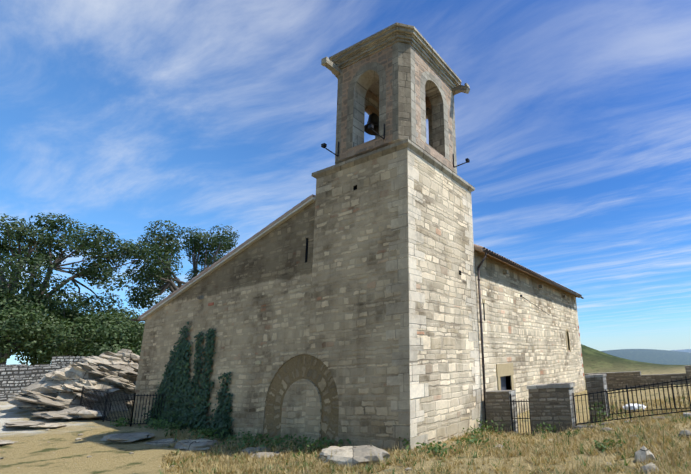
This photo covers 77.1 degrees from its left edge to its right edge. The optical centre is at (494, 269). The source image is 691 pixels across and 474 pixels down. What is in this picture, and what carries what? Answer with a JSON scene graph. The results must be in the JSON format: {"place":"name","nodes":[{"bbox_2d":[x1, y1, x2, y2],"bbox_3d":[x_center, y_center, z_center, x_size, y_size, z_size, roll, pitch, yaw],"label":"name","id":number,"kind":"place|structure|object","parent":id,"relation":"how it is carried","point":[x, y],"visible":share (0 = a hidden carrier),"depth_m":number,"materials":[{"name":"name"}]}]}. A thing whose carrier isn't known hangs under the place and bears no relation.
{"place":"outdoors","nodes":[
{"label":"outdoors","id":0,"kind":"place"},
{"bbox_2d":[0,344,690,473],"bbox_3d":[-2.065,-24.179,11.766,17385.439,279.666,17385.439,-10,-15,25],"label":"ground","id":1,"kind":"structure","parent":0,"point":[30,450],"depth_m":12.60,"materials":[{"name":"beige soil"}]},
{"bbox_2d":[0,297,40,348],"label":"bush","id":2,"kind":"object","parent":1,"relation":"on","point":[7,318],"visible":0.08,"depth_m":23.07,"materials":[{"name":"green plant"}]},
{"bbox_2d":[0,292,70,364],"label":"bush","id":3,"kind":"object","parent":1,"relation":"on","point":[22,316],"visible":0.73,"depth_m":22.34,"materials":[{"name":"green plant"}]},
{"bbox_2d":[0,356,86,401],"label":"stone wall","id":4,"kind":"structure","parent":1,"relation":"on","point":[16,378],"depth_m":18.82,"materials":[{"name":"grey stone"}]},
{"bbox_2d":[0,288,105,354],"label":"bush","id":5,"kind":"object","parent":1,"relation":"on","point":[64,310],"visible":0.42,"depth_m":25.13,"materials":[{"name":"green plant"}]},
{"bbox_2d":[0,313,122,364],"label":"bush","id":6,"kind":"object","parent":1,"relation":"on","point":[69,346],"visible":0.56,"depth_m":23.07,"materials":[{"name":"green plant"}]},
{"bbox_2d":[0,349,139,443],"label":"limestone outcrop","id":7,"kind":"object","parent":1,"relation":"on","point":[55,394],"visible":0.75,"depth_m":17.35,"materials":[{"name":"grey stone"}]},
{"bbox_2d":[0,212,153,364],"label":"oak tree","id":8,"kind":"object","parent":1,"relation":"on","point":[22,254],"visible":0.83,"depth_m":25.85,"materials":[{"name":"green plant"}]},
{"bbox_2d":[64,307,145,349],"bbox_3d":[-26.542,5.375,26.588,5.440,6.055,5.912,2,-14,-21],"label":"bush","id":9,"kind":"object","parent":1,"relation":"on","point":[126,320],"visible":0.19,"depth_m":26.56,"materials":[{"name":"green plant"}]},
{"bbox_2d":[75,319,144,356],"bbox_3d":[-23.311,5.608,25.129,4.676,4.779,5.081,-10,-15,25],"label":"bush","id":10,"kind":"object","parent":1,"relation":"on","point":[134,335],"visible":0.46,"depth_m":24.20,"materials":[{"name":"green plant"}]},
{"bbox_2d":[79,386,165,425],"bbox_3d":[-15.232,5.468,15.993,4.679,1.730,0.553,-7,-14,14],"label":"iron fence","id":11,"kind":"object","parent":1,"relation":"on","point":[107,396],"visible":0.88,"depth_m":15.83,"materials":[{"name":"black metal"}]},
{"bbox_2d":[123,321,143,329],"bbox_3d":[-24.945,6.102,29.033,5.049,5.607,5.403,-10,-15,25],"label":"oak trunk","id":12,"kind":"object","parent":1,"relation":"on","point":[137,325],"depth_m":27.99,"materials":[{"name":"green plant"}]},
{"bbox_2d":[124,220,239,309],"bbox_3d":[-25.379,2.691,32.842,9.078,13.852,8.258,-15,-18,41],"label":"oak tree","id":13,"kind":"object","parent":1,"relation":"on","point":[196,242],"visible":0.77,"depth_m":31.54,"materials":[{"name":"green plant"}]},
{"bbox_2d":[0,427,690,473],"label":"rocks","id":14,"kind":"object","parent":1,"relation":"on","point":[354,455],"visible":0.67,"depth_m":10.07,"materials":[{"name":"stone"}]},
{"bbox_2d":[131,200,585,444],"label":"church nave","id":15,"kind":"structure","parent":1,"relation":"on","point":[258,293],"depth_m":15.04,"materials":[{"name":"beige stone"}]},
{"bbox_2d":[142,322,233,438],"bbox_3d":[-11.483,4.042,15.084,5.511,4.333,0.408,-10,-15,25],"label":"gable ivy","id":16,"kind":"object","parent":15,"relation":"attached to","point":[175,384],"visible":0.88,"depth_m":15.11,"materials":[{"name":"green plant"}]},
{"bbox_2d":[131,250,583,427],"bbox_3d":[-4.676,4.663,22.430,15.420,6.720,19.400,-10,-15,25],"label":"drainpipe and gutter","id":17,"kind":"object","parent":15,"relation":"attached to","point":[486,252],"visible":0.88,"depth_m":15.26,"materials":[{"name":"metal"}]},
{"bbox_2d":[137,194,581,319],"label":"roof","id":18,"kind":"structure","parent":15,"relation":"on","point":[284,217],"depth_m":15.86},
{"bbox_2d":[197,270,583,389],"bbox_3d":[-0.899,3.779,18.915,6.980,6.590,21.689,-21,-22,52],"label":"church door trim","id":19,"kind":"structure","parent":15,"relation":"attached to","point":[503,371],"depth_m":16.55,"materials":[{"name":"beige stone"}]},
{"bbox_2d":[110,401,625,457],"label":"weeds","id":20,"kind":"object","parent":1,"relation":"on","point":[244,437],"visible":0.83,"depth_m":12.25,"materials":[{"name":"green plant"}]},
{"bbox_2d":[304,151,480,449],"bbox_3d":[-3.353,1.509,13.988,4.000,9.640,4.000,-10,-15,25],"label":"tower shaft","id":21,"kind":"object","parent":1,"relation":"on","point":[351,394],"visible":0.81,"depth_m":12.51,"materials":[{"name":"beige stone"}]},
{"bbox_2d":[311,139,474,191],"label":"stone cornice","id":22,"kind":"structure","parent":21,"relation":"on","point":[400,145],"depth_m":13.38,"materials":[{"name":"beige stone"}]},
{"bbox_2d":[335,42,456,173],"bbox_3d":[-3.771,-5.429,15.618,3.460,4.080,3.460,-10,-15,25],"label":"belfry","id":23,"kind":"object","parent":22,"relation":"on","point":[407,75],"visible":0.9,"depth_m":14.33,"materials":[{"name":"beige stone"}]},
{"bbox_2d":[364,105,378,135],"bbox_3d":[-4.996,-6.261,16.405,0.840,1.200,2.860,-10,-15,25],"label":"bell","id":24,"kind":"object","parent":23,"relation":"hanging from","point":[373,117],"visible":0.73,"depth_m":16.30,"materials":[{"name":"black metal"}]},
{"bbox_2d":[329,22,461,96],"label":"tower cornice","id":25,"kind":"structure","parent":23,"relation":"on","point":[385,38],"depth_m":14.56,"materials":[{"name":"beige stone"}]},
{"bbox_2d":[321,56,469,94],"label":"gargoyles","id":26,"kind":"object","parent":23,"relation":"attached to","point":[327,63],"visible":0.94,"depth_m":14.99,"materials":[{"name":"beige stone"}]},
{"bbox_2d":[321,124,469,167],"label":"floodlights","id":27,"kind":"object","parent":23,"relation":"attached to","point":[371,127],"visible":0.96,"depth_m":13.70,"materials":[{"name":"black metal"}]},
{"bbox_2d":[159,392,690,473],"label":"dry grass tufts","id":28,"kind":"object","parent":1,"relation":"on","point":[540,443],"visible":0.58,"depth_m":9.53,"materials":[{"name":"beige plant"}]},
{"bbox_2d":[316,147,585,450],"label":"corner quoins","id":29,"kind":"object","parent":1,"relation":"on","point":[411,344],"visible":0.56,"depth_m":11.80,"materials":[{"name":"beige stone"}]},
{"bbox_2d":[573,366,690,429],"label":"stone wall","id":30,"kind":"structure","parent":1,"relation":"on","point":[617,380],"depth_m":25.71,"materials":[{"name":"grey stone"}]},
{"bbox_2d":[510,376,690,433],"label":"cemetery railings","id":31,"kind":"object","parent":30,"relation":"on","point":[618,392],"visible":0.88,"depth_m":12.76,"materials":[{"name":"black metal"}]},
{"bbox_2d":[623,403,645,409],"bbox_3d":[5.092,5.005,14.652,0.823,0.201,0.563,-10,-15,25],"label":"rock","id":32,"kind":"object","parent":1,"relation":"on","point":[635,406],"visible":0.52,"depth_m":14.48,"materials":[{"name":"white stone"}]},
{"bbox_2d":[0,0,690,364],"label":"sky","id":33,"kind":"structure","parent":0,"point":[573,123],"materials":[{"name":"blue"}]},
{"bbox_2d":[485,374,609,435],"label":"stone pillars","id":34,"kind":"structure","parent":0,"point":[551,404],"depth_m":13.40,"materials":[{"name":"grey stone"}]}
]}

